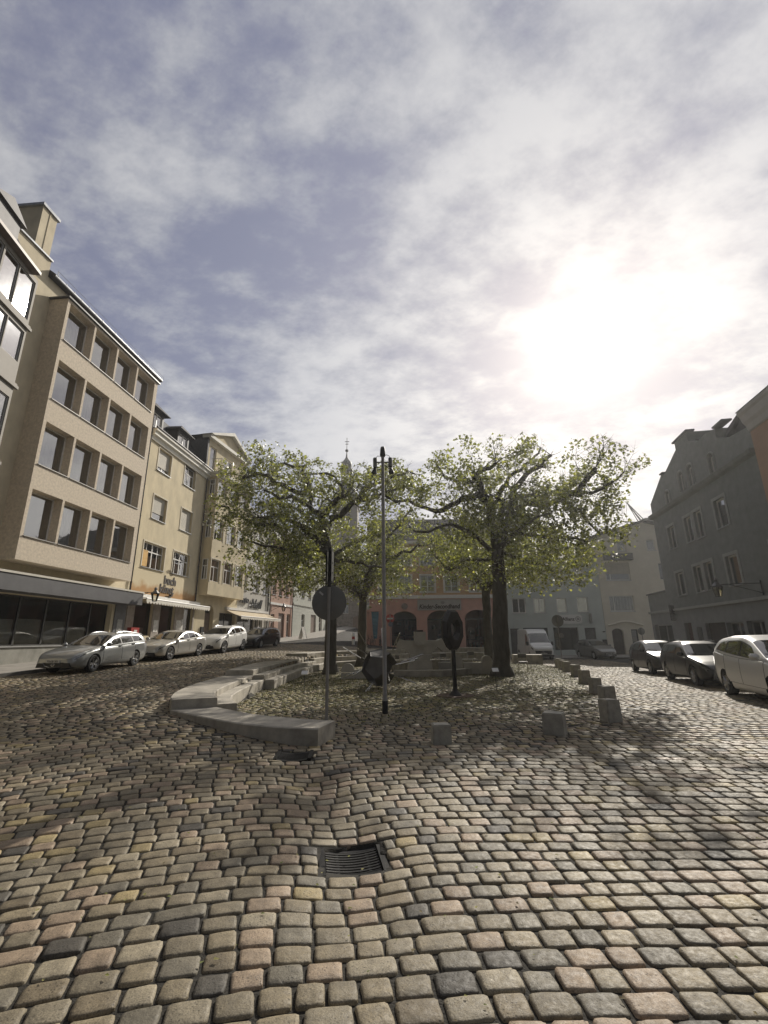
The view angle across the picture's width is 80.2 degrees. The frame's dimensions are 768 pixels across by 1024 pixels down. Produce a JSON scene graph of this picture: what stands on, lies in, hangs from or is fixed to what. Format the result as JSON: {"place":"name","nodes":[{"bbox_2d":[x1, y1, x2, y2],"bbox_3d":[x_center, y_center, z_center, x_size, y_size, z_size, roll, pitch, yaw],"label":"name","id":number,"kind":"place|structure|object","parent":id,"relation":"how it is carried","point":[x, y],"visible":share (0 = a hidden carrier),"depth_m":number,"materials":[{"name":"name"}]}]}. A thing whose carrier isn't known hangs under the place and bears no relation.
{"place":"outdoors","nodes":[
{"label":"outdoors","id":0,"kind":"place"},
{"bbox_2d":[0,626,355,676],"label":"pavement","id":1,"kind":"structure","parent":0,"point":[30,666],"depth_m":21.16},
{"bbox_2d":[0,739,767,1023],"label":"cobbled square","id":2,"kind":"structure","parent":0,"point":[651,1001],"depth_m":3.21,"materials":[{"name":"stone"}]},
{"bbox_2d":[273,750,313,761],"bbox_3d":[-1.323,3.635,6.687,0.534,0.152,0.510,0,-15,-4],"label":"drain grate","id":3,"kind":"object","parent":2,"relation":"on","point":[292,757],"visible":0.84,"depth_m":6.66,"materials":[{"name":"metal"}]},
{"bbox_2d":[319,844,388,875],"bbox_3d":[-0.250,2.850,3.633,0.534,0.152,0.510,2,-16,-9],"label":"drain grate","id":4,"kind":"object","parent":2,"relation":"on","point":[370,860],"visible":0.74,"depth_m":3.65,"materials":[{"name":"metal"}]},
{"bbox_2d":[0,644,767,747],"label":"cobbled street","id":5,"kind":"structure","parent":0,"point":[627,674],"depth_m":11.10,"materials":[{"name":"stone"}]},
{"bbox_2d":[35,631,146,671],"bbox_3d":[-12.096,5.837,19.273,2.121,1.507,4.822,-2,-14,4],"label":"estate car","id":6,"kind":"object","parent":5,"relation":"on","point":[90,652],"visible":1,"depth_m":18.51,"materials":[{"name":"grey paint"}]},
{"bbox_2d":[144,630,205,659],"bbox_3d":[-11.685,7.251,25.055,2.168,1.467,4.972,-2,-14,7],"label":"saloon car","id":7,"kind":"object","parent":5,"relation":"on","point":[168,645],"visible":0.76,"depth_m":24.42,"materials":[{"name":"grey paint"}]},
{"bbox_2d":[169,675,252,710],"bbox_3d":[-4.699,5.208,12.574,1.294,0.850,6.600,2,-16,-9],"label":"stone bench","id":8,"kind":"object","parent":5,"relation":"on","point":[204,694],"visible":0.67,"depth_m":10.83,"materials":[{"name":"stone"}]},
{"bbox_2d":[201,625,246,652],"bbox_3d":[-10.675,8.306,29.944,2.177,1.684,4.572,-3,-14,8],"label":"compact suv","id":9,"kind":"object","parent":5,"relation":"on","point":[221,638],"visible":0.8,"depth_m":29.38,"materials":[{"name":"white paint"}]},
{"bbox_2d":[217,680,263,710],"bbox_3d":[-4.013,5.306,12.688,0.698,0.710,6.224,2,-16,-9],"label":"stone bench","id":10,"kind":"object","parent":5,"relation":"on","point":[231,699],"visible":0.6,"depth_m":12.42,"materials":[{"name":"stone"}]},
{"bbox_2d":[170,707,334,746],"bbox_3d":[-2.614,4.151,8.467,4.024,0.660,1.041,-11,-18,32],"label":"stone bench","id":11,"kind":"object","parent":5,"relation":"on","point":[298,731],"visible":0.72,"depth_m":7.83,"materials":[{"name":"stone"}]},
{"bbox_2d":[245,627,279,647],"bbox_3d":[-9.664,9.675,35.274,2.120,1.507,4.822,-4,-14,11],"label":"estate car","id":12,"kind":"object","parent":5,"relation":"on","point":[259,637],"visible":0.74,"depth_m":34.73,"materials":[{"name":"black paint"}]},
{"bbox_2d":[225,658,308,675],"bbox_3d":[-5.023,7.345,20.612,1.592,1.020,10.180,-1,-15,0],"label":"stone bench","id":13,"kind":"object","parent":5,"relation":"on","point":[255,668],"visible":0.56,"depth_m":17.38,"materials":[{"name":"stone"}]},
{"bbox_2d":[253,661,315,688],"bbox_3d":[-4.282,7.422,20.597,0.610,0.850,10.186,-1,-15,2],"label":"stone step","id":14,"kind":"object","parent":5,"relation":"on","point":[265,675],"visible":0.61,"depth_m":18.66,"materials":[{"name":"stone"}]},
{"bbox_2d":[264,664,322,688],"bbox_3d":[-3.882,7.496,20.581,0.562,0.690,10.178,-1,-15,2],"label":"stone step","id":15,"kind":"object","parent":5,"relation":"on","point":[274,682],"visible":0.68,"depth_m":18.42,"materials":[{"name":"stone"}]},
{"bbox_2d":[203,439,429,674],"bbox_3d":[-3.184,2.169,23.750,11.556,12.233,7.832,-1,-15,0],"label":"plane tree","id":16,"kind":"object","parent":5,"relation":"on","point":[315,530],"visible":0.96,"depth_m":22.93,"materials":[{"name":"green plant"}]},
{"bbox_2d":[286,649,404,657],"bbox_3d":[-2.369,9.704,29.692,2.493,1.260,10.586,-13,-20,38],"label":"stone bench","id":17,"kind":"object","parent":5,"relation":"on","point":[316,654],"visible":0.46,"depth_m":27.93,"materials":[{"name":"stone"}]},
{"bbox_2d":[341,663,365,678],"bbox_3d":[-1.052,6.832,19.549,1.550,0.667,0.320,-1,-15,0],"label":"rounded stone","id":18,"kind":"object","parent":5,"relation":"on","point":[347,667],"visible":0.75,"depth_m":19.40,"materials":[{"name":"stone"}]},
{"bbox_2d":[309,654,407,663],"bbox_3d":[-1.657,9.691,29.127,1.475,0.970,9.066,-14,-20,39],"label":"stone step","id":19,"kind":"object","parent":5,"relation":"on","point":[339,658],"visible":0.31,"depth_m":28.70,"materials":[{"name":"stone"}]},
{"bbox_2d":[317,658,409,667],"bbox_3d":[-1.308,9.748,28.822,1.358,0.690,8.547,-14,-20,40],"label":"stone step","id":20,"kind":"object","parent":5,"relation":"on","point":[341,663],"visible":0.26,"depth_m":27.98,"materials":[{"name":"stone"}]},
{"bbox_2d":[286,503,449,666],"bbox_3d":[-1.169,4.759,29.436,11.622,10.232,8.998,-1,-15,0],"label":"plane tree","id":21,"kind":"object","parent":5,"relation":"on","point":[361,590],"visible":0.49,"depth_m":28.80,"materials":[{"name":"green plant"}]},
{"bbox_2d":[336,628,422,691],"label":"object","id":22,"kind":"object","parent":5,"relation":"on","point":[372,670],"visible":0.85,"depth_m":15.83,"materials":[{"name":"silver metal"}]},
{"bbox_2d":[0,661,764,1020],"bbox_3d":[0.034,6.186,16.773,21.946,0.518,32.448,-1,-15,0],"label":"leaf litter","id":23,"kind":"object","parent":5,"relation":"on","point":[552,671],"visible":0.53,"depth_m":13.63,"materials":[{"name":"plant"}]},
{"bbox_2d":[372,446,393,713],"bbox_3d":[-0.006,1.417,11.228,0.599,6.550,0.146,-1,-15,0],"label":"street lamp","id":24,"kind":"object","parent":5,"relation":"on","point":[384,643],"visible":1,"depth_m":11.17,"materials":[{"name":"black metal"}]},
{"bbox_2d":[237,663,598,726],"bbox_3d":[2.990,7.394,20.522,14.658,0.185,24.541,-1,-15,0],"label":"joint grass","id":25,"kind":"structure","parent":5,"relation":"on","point":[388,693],"depth_m":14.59,"materials":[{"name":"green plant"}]},
{"bbox_2d":[396,630,445,669],"bbox_3d":[1.752,6.677,21.779,2.330,2.000,1.050,-1,-15,0],"label":"fountain","id":26,"kind":"object","parent":5,"relation":"on","point":[419,644],"visible":0.92,"depth_m":21.43,"materials":[{"name":"stone"}]},
{"bbox_2d":[392,659,472,671],"bbox_3d":[2.527,8.149,23.662,4.324,0.950,0.563,0,-15,-3],"label":"basin rim","id":27,"kind":"object","parent":5,"relation":"on","point":[404,666],"visible":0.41,"depth_m":23.55,"materials":[{"name":"stone"}]},
{"bbox_2d":[394,668,471,676],"bbox_3d":[2.972,7.522,20.865,5.148,0.660,1.368,6,-17,-23],"label":"basin rim","id":28,"kind":"object","parent":5,"relation":"on","point":[432,673],"visible":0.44,"depth_m":20.14,"materials":[{"name":"stone"}]},
{"bbox_2d":[431,722,451,744],"bbox_3d":[0.938,3.703,7.481,0.320,0.433,0.321,0,-15,-3],"label":"granite bollard","id":29,"kind":"object","parent":5,"relation":"on","point":[441,733],"visible":0.6,"depth_m":7.36,"materials":[{"name":"stone"}]},
{"bbox_2d":[402,647,483,652],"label":"stone wall","id":30,"kind":"structure","parent":5,"relation":"on","point":[466,649],"depth_m":36.80,"materials":[{"name":"stone"}]},
{"bbox_2d":[405,652,483,658],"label":"stone wall","id":31,"kind":"structure","parent":5,"relation":"on","point":[477,655],"depth_m":33.98,"materials":[{"name":"stone"}]},
{"bbox_2d":[437,609,473,697],"bbox_3d":[2.092,4.222,13.767,1.100,2.496,1.100,-1,-15,0],"label":"ring sculpture","id":32,"kind":"object","parent":5,"relation":"on","point":[454,641],"visible":0.98,"depth_m":13.62,"materials":[{"name":"black metal"}]},
{"bbox_2d":[463,655,491,673],"bbox_3d":[4.397,7.187,21.407,1.330,0.867,0.320,-1,-15,0],"label":"rounded stone","id":33,"kind":"object","parent":5,"relation":"on","point":[484,666],"visible":0.85,"depth_m":21.26,"materials":[{"name":"stone"}]},
{"bbox_2d":[417,510,554,663],"bbox_3d":[7.244,4.889,31.110,10.099,10.712,8.974,-1,-15,0],"label":"plane tree","id":34,"kind":"object","parent":5,"relation":"on","point":[487,629],"visible":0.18,"depth_m":30.15,"materials":[{"name":"green plant"}]},
{"bbox_2d":[353,431,651,676],"bbox_3d":[5.508,1.228,21.771,14.268,12.826,7.969,-1,-15,0],"label":"plane tree","id":35,"kind":"object","parent":5,"relation":"on","point":[502,534],"visible":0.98,"depth_m":20.68,"materials":[{"name":"green plant"}]},
{"bbox_2d":[511,654,542,664],"bbox_3d":[9.517,9.949,30.331,1.958,0.900,1.114,-5,-16,16],"label":"stone bench","id":36,"kind":"object","parent":5,"relation":"on","point":[534,658],"visible":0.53,"depth_m":29.86,"materials":[{"name":"stone"}]},
{"bbox_2d":[542,710,567,735],"bbox_3d":[3.020,3.799,8.054,0.369,0.494,0.363,-9,-17,28],"label":"granite bollard","id":37,"kind":"object","parent":5,"relation":"on","point":[554,723],"visible":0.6,"depth_m":7.94,"materials":[{"name":"stone"}]},
{"bbox_2d":[552,615,563,658],"bbox_3d":[11.685,8.477,30.306,0.800,3.218,0.100,-1,-15,0],"label":"road sign","id":38,"kind":"object","parent":5,"relation":"on","point":[557,621],"visible":0.97,"depth_m":30.57,"materials":[{"name":"metal"}]},
{"bbox_2d":[578,670,590,683],"bbox_3d":[7.367,6.115,16.760,0.347,0.599,0.345,1,-16,-6],"label":"granite bollard","id":39,"kind":"object","parent":5,"relation":"on","point":[583,676],"visible":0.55,"depth_m":16.66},
{"bbox_2d":[588,677,601,692],"bbox_3d":[6.450,5.355,13.911,0.307,0.576,0.309,1,-16,-6],"label":"granite bollard","id":40,"kind":"object","parent":5,"relation":"on","point":[593,682],"visible":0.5,"depth_m":13.83,"materials":[{"name":"stone"}]},
{"bbox_2d":[597,685,616,698],"bbox_3d":[5.744,4.761,11.740,0.335,0.555,0.343,2,-16,-8],"label":"granite bollard","id":41,"kind":"object","parent":5,"relation":"on","point":[606,691],"visible":0.56,"depth_m":11.65,"materials":[{"name":"stone"}]},
{"bbox_2d":[598,698,622,722],"bbox_3d":[4.572,4.075,9.215,0.330,0.563,0.317,3,-16,-11],"label":"granite bollard","id":42,"kind":"object","parent":5,"relation":"on","point":[609,710],"visible":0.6,"depth_m":9.12,"materials":[{"name":"stone"}]},
{"bbox_2d":[629,640,667,673],"bbox_3d":[13.367,7.023,22.180,2.090,1.520,4.322,-4,-17,12],"label":"hatchback","id":43,"kind":"object","parent":5,"relation":"on","point":[645,654],"visible":0.53,"depth_m":21.89,"materials":[{"name":"grey paint"}]},
{"bbox_2d":[660,640,718,685],"bbox_3d":[11.800,5.504,16.841,2.120,1.507,4.822,-4,-16,13],"label":"compact estate","id":44,"kind":"object","parent":5,"relation":"on","point":[693,661],"visible":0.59,"depth_m":16.49,"materials":[{"name":"black paint"}]},
{"bbox_2d":[665,653,675,671],"bbox_3d":[11.141,5.844,17.739,0.049,0.630,0.935,-4,-16,14],"label":"door","id":45,"kind":"structure","parent":44,"relation":"in","point":[669,658],"depth_m":17.75,"materials":[{"name":"black paint"}]},
{"bbox_2d":[673,655,687,673],"bbox_3d":[10.887,5.590,16.751,0.061,0.609,1.191,-4,-16,13],"label":"door","id":46,"kind":"structure","parent":44,"relation":"in","point":[679,662],"depth_m":16.73,"materials":[{"name":"black paint"}]},
{"bbox_2d":[713,635,767,695],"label":"people carrier","id":47,"kind":"object","parent":5,"relation":"on","point":[741,662],"visible":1,"depth_m":12.28,"materials":[{"name":"white paint"}]},
{"bbox_2d":[723,654,743,683],"bbox_3d":[9.716,4.364,12.700,0.049,0.737,0.961,-5,-16,15],"label":"door","id":48,"kind":"structure","parent":47,"relation":"in","point":[731,664],"depth_m":12.69,"materials":[{"name":"white paint"}]},
{"bbox_2d":[726,641,741,654],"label":"side window","id":49,"kind":"structure","parent":47,"relation":"in","point":[733,647],"depth_m":12.75,"materials":[{"name":"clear glass"}]},
{"bbox_2d":[740,643,758,659],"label":"side window","id":50,"kind":"structure","parent":47,"relation":"in","point":[746,650],"depth_m":12.10,"materials":[{"name":"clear glass"}]},
{"bbox_2d":[739,658,767,689],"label":"door","id":51,"kind":"structure","parent":47,"relation":"in","point":[752,671],"depth_m":11.62,"materials":[{"name":"white paint"}]},
{"bbox_2d":[0,627,767,1023],"bbox_3d":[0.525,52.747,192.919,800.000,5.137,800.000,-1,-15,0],"label":"ground","id":52,"kind":"structure","parent":0,"point":[342,639],"depth_m":3.68,"materials":[{"name":"stone"}]},
{"bbox_2d":[0,188,41,464],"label":"oriel house","id":53,"kind":"structure","parent":52,"relation":"on","point":[19,269],"depth_m":19.97,"materials":[{"name":"concrete"}]},
{"bbox_2d":[0,309,6,340],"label":"window","id":54,"kind":"structure","parent":53,"relation":"in","point":[3,316],"depth_m":19.52,"materials":[{"name":"glass"}]},
{"bbox_2d":[0,391,7,429],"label":"window","id":55,"kind":"structure","parent":53,"relation":"in","point":[3,398],"depth_m":19.70,"materials":[{"name":"glass"}]},
{"bbox_2d":[0,249,18,300],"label":"window","id":56,"kind":"structure","parent":53,"relation":"in","point":[9,269],"depth_m":19.85,"materials":[{"name":"glass"}]},
{"bbox_2d":[1,318,22,360],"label":"window","id":57,"kind":"structure","parent":53,"relation":"in","point":[13,334],"depth_m":20.21,"materials":[{"name":"glass"}]},
{"bbox_2d":[12,267,34,318],"bbox_3d":[-16.489,-9.988,20.796,0.060,2.050,1.100,2,-16,-8],"label":"window","id":58,"kind":"structure","parent":53,"relation":"in","point":[25,285],"depth_m":20.86,"materials":[{"name":"glass"}]},
{"bbox_2d":[0,201,163,664],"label":"office block","id":59,"kind":"structure","parent":52,"relation":"on","point":[75,445],"depth_m":23.76,"materials":[{"name":"paint"}]},
{"bbox_2d":[32,492,54,540],"bbox_3d":[-16.396,0.229,21.409,0.060,2.180,1.820,-2,-15,4],"label":"window","id":60,"kind":"structure","parent":59,"relation":"in","point":[52,500],"depth_m":22.20,"materials":[{"name":"brown metal"}]},
{"bbox_2d":[38,426,65,472],"bbox_3d":[-16.476,-3.018,22.310,0.155,2.160,1.820,-2,-15,4],"label":"window","id":61,"kind":"structure","parent":59,"relation":"in","point":[53,443],"depth_m":22.69,"materials":[{"name":"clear glass"}]},
{"bbox_2d":[0,593,107,645],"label":"shop window","id":62,"kind":"structure","parent":59,"relation":"in","point":[17,639],"depth_m":22.59,"materials":[{"name":"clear glass"}]},
{"bbox_2d":[58,366,76,410],"bbox_3d":[-16.461,-6.263,23.203,0.060,2.150,1.820,-2,-15,4],"label":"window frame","id":63,"kind":"structure","parent":59,"relation":"in","point":[75,379],"depth_m":23.99,"materials":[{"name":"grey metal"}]},
{"bbox_2d":[57,504,82,547],"bbox_3d":[-16.285,0.747,23.288,0.155,2.180,1.810,-2,-15,4],"label":"window","id":64,"kind":"structure","parent":59,"relation":"in","point":[71,517],"depth_m":23.68,"materials":[{"name":"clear glass"}]},
{"bbox_2d":[64,310,87,353],"bbox_3d":[-16.540,-9.437,24.084,0.155,2.160,1.820,-2,-15,4],"label":"window","id":65,"kind":"structure","parent":59,"relation":"in","point":[75,332],"depth_m":24.49,"materials":[{"name":"grey glass"}]},
{"bbox_2d":[81,387,101,426],"bbox_3d":[-16.350,-5.744,25.082,0.155,2.150,1.810,-2,-15,4],"label":"window","id":66,"kind":"structure","parent":59,"relation":"in","point":[91,407],"depth_m":25.52,"materials":[{"name":"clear glass"}]},
{"bbox_2d":[96,457,114,495],"bbox_3d":[-16.163,-1.985,26.060,0.155,2.160,1.810,-2,-15,4],"label":"window","id":67,"kind":"structure","parent":59,"relation":"in","point":[105,476],"depth_m":26.51,"materials":[{"name":"grey glass"}]},
{"bbox_2d":[110,404,122,440],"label":"window","id":68,"kind":"structure","parent":59,"relation":"in","point":[118,418],"depth_m":27.65,"materials":[{"name":"brown metal"}]},
{"bbox_2d":[115,523,127,559],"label":"window","id":69,"kind":"structure","parent":59,"relation":"in","point":[123,530],"depth_m":27.70,"materials":[{"name":"brown metal"}]},
{"bbox_2d":[138,374,148,405],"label":"window","id":70,"kind":"structure","parent":59,"relation":"in","point":[144,387],"depth_m":30.44,"materials":[{"name":"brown glass"}]},
{"bbox_2d":[124,403,213,639],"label":"yellow house","id":71,"kind":"structure","parent":52,"relation":"on","point":[169,544],"depth_m":34.62,"materials":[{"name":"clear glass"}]},
{"bbox_2d":[140,542,163,571],"bbox_3d":[-16.155,3.134,31.864,0.330,1.775,2.780,-2,-15,4],"label":"window","id":72,"kind":"structure","parent":71,"relation":"in","point":[151,552],"depth_m":32.10,"materials":[{"name":"white wood"}]},
{"bbox_2d":[151,496,165,523],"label":"window","id":73,"kind":"structure","parent":71,"relation":"in","point":[157,505],"depth_m":32.91,"materials":[{"name":"beige glass"}]},
{"bbox_2d":[156,450,170,477],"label":"window","id":74,"kind":"structure","parent":71,"relation":"in","point":[164,459],"depth_m":33.73,"materials":[{"name":"beige glass"}]},
{"bbox_2d":[143,594,209,610],"bbox_3d":[-15.270,6.663,33.390,1.132,0.700,9.000,-2,-15,4],"label":"shop awning","id":75,"kind":"object","parent":71,"relation":"attached to","point":[176,602],"visible":0.94,"depth_m":32.92,"materials":[{"name":"white fabric"}]},
{"bbox_2d":[172,551,188,577],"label":"window","id":76,"kind":"structure","parent":71,"relation":"in","point":[179,560],"depth_m":35.80,"materials":[{"name":"white glass"}]},
{"bbox_2d":[179,509,191,534],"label":"window","id":77,"kind":"structure","parent":71,"relation":"in","point":[185,518],"depth_m":36.63,"materials":[{"name":"beige glass"}]},
{"bbox_2d":[184,467,194,490],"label":"window","id":78,"kind":"structure","parent":71,"relation":"in","point":[189,480],"depth_m":37.78,"materials":[{"name":"white glass"}]},
{"bbox_2d":[0,628,353,676],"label":"kerb","id":79,"kind":"structure","parent":52,"relation":"on","point":[13,674],"depth_m":23.57,"materials":[{"name":"stone"}]},
{"bbox_2d":[183,433,255,634],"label":"bay house","id":80,"kind":"structure","parent":52,"relation":"on","point":[219,590],"depth_m":40.80,"materials":[{"name":"paint"}]},
{"bbox_2d":[210,559,218,581],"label":"window","id":81,"kind":"structure","parent":80,"relation":"in","point":[215,570],"depth_m":39.58,"materials":[{"name":"white wood"}]},
{"bbox_2d":[235,506,274,631],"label":"white house","id":82,"kind":"structure","parent":52,"relation":"on","point":[253,601],"depth_m":48.80,"materials":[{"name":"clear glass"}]},
{"bbox_2d":[225,607,280,621],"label":"shop awning","id":83,"kind":"object","parent":82,"relation":"attached to","point":[252,614],"visible":1,"depth_m":44.96,"materials":[{"name":"fabric"}]},
{"bbox_2d":[269,530,293,637],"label":"pink house","id":84,"kind":"structure","parent":52,"relation":"on","point":[284,626],"depth_m":54.57,"materials":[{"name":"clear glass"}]},
{"bbox_2d":[275,528,324,635],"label":"corner house","id":85,"kind":"structure","parent":52,"relation":"on","point":[307,618],"depth_m":61.85,"materials":[{"name":"paint"}]},
{"bbox_2d":[312,548,346,719],"bbox_3d":[-1.037,2.332,8.513,0.541,3.360,0.394,10,-19,-34],"label":"road sign","id":86,"kind":"object","parent":52,"relation":"on","point":[329,601],"visible":0.97,"depth_m":8.66,"materials":[{"name":"grey"}]},
{"bbox_2d":[313,441,359,553],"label":"church tower","id":87,"kind":"structure","parent":52,"relation":"on","point":[353,514],"depth_m":95.80,"materials":[{"name":"stone"}]},
{"bbox_2d":[336,573,368,627],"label":"stone gable house","id":88,"kind":"structure","parent":52,"relation":"on","point":[349,616],"depth_m":82.12,"materials":[{"name":"grey stone"}]},
{"bbox_2d":[366,519,492,647],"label":"building","id":89,"kind":"structure","parent":52,"relation":"on","point":[412,613],"depth_m":47.09,"materials":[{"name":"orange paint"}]},
{"bbox_2d":[371,612,378,638],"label":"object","id":90,"kind":"object","parent":89,"relation":"hanging from","point":[375,615],"visible":0.98,"depth_m":45.76,"materials":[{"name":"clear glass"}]},
{"bbox_2d":[392,619,416,645],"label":"shop window","id":91,"kind":"structure","parent":89,"relation":"in","point":[406,621],"depth_m":46.81,"materials":[{"name":"black glass"}]},
{"bbox_2d":[465,618,491,646],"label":"shop window","id":92,"kind":"structure","parent":89,"relation":"in","point":[478,637],"depth_m":46.56,"materials":[{"name":"black glass"}]},
{"bbox_2d":[517,629,554,659],"bbox_3d":[13.618,11.957,41.451,2.309,2.639,6.022,-1,-15,3],"label":"delivery van","id":93,"kind":"object","parent":52,"relation":"on","point":[533,641],"visible":0.81,"depth_m":39.84,"materials":[{"name":"white paint"}]},
{"bbox_2d":[506,543,606,655],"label":"blue house","id":94,"kind":"structure","parent":52,"relation":"on","point":[580,613],"depth_m":46.66,"materials":[{"name":"clear paint"}]},
{"bbox_2d":[510,629,517,653],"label":"door","id":95,"kind":"structure","parent":94,"relation":"in","point":[513,632],"depth_m":45.85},
{"bbox_2d":[512,598,526,613],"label":"window","id":96,"kind":"structure","parent":94,"relation":"in","point":[516,602],"depth_m":46.84,"materials":[{"name":"grey glass"}]},
{"bbox_2d":[576,597,588,612],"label":"window","id":97,"kind":"structure","parent":94,"relation":"in","point":[580,600],"depth_m":46.87,"materials":[{"name":"clear glass"}]},
{"bbox_2d":[584,628,595,638],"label":"window","id":98,"kind":"structure","parent":94,"relation":"in","point":[589,632],"depth_m":46.01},
{"bbox_2d":[575,639,616,658],"bbox_3d":[18.824,12.222,40.741,2.108,1.650,4.572,0,-15,-4],"label":"people carrier","id":99,"kind":"object","parent":52,"relation":"on","point":[595,648],"visible":1,"depth_m":39.92,"materials":[{"name":"grey paint"}]},
{"bbox_2d":[583,519,664,654],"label":"cream house","id":100,"kind":"structure","parent":52,"relation":"on","point":[631,579],"depth_m":47.18,"materials":[{"name":"beige paint"}]},
{"bbox_2d":[604,563,631,580],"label":"window","id":101,"kind":"structure","parent":100,"relation":"in","point":[613,567],"depth_m":47.63,"materials":[{"name":"clear glass"}]},
{"bbox_2d":[612,629,624,654],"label":"door","id":102,"kind":"structure","parent":100,"relation":"in","point":[618,642],"depth_m":45.83,"materials":[{"name":"brown wood"}]},
{"bbox_2d":[609,596,635,611],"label":"window","id":103,"kind":"structure","parent":100,"relation":"in","point":[617,603],"depth_m":46.82,"materials":[{"name":"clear glass"}]},
{"bbox_2d":[646,415,767,642],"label":"grey gable house","id":104,"kind":"structure","parent":52,"relation":"on","point":[708,516],"depth_m":25.58,"materials":[{"name":"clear paint"}]},
{"bbox_2d":[709,622,727,642],"bbox_3d":[18.737,7.388,25.153,0.060,2.500,2.190,-3,-16,10],"label":"garage door","id":105,"kind":"structure","parent":104,"relation":"in","point":[718,631],"depth_m":25.59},
{"bbox_2d":[716,498,729,529],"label":"window","id":106,"kind":"structure","parent":104,"relation":"in","point":[721,502],"depth_m":24.58,"materials":[{"name":"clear glass"}]},
{"bbox_2d":[710,578,763,596],"bbox_3d":[16.866,3.572,21.863,0.550,0.940,1.958,14,-21,-43],"label":"wall lantern","id":107,"kind":"object","parent":104,"relation":"attached to","point":[716,584],"depth_m":22.21,"materials":[{"name":"black metal"}]},
{"bbox_2d":[736,385,767,543],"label":"orange house","id":108,"kind":"structure","parent":52,"relation":"on","point":[752,414],"depth_m":20.46,"materials":[{"name":"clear paint"}]},
{"bbox_2d":[0,0,767,571],"label":"sky","id":109,"kind":"structure","parent":0,"point":[407,228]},
{"bbox_2d":[511,654,629,658],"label":"pavement","id":110,"kind":"structure","parent":0,"point":[577,657],"depth_m":41.12,"materials":[{"name":"stone"}]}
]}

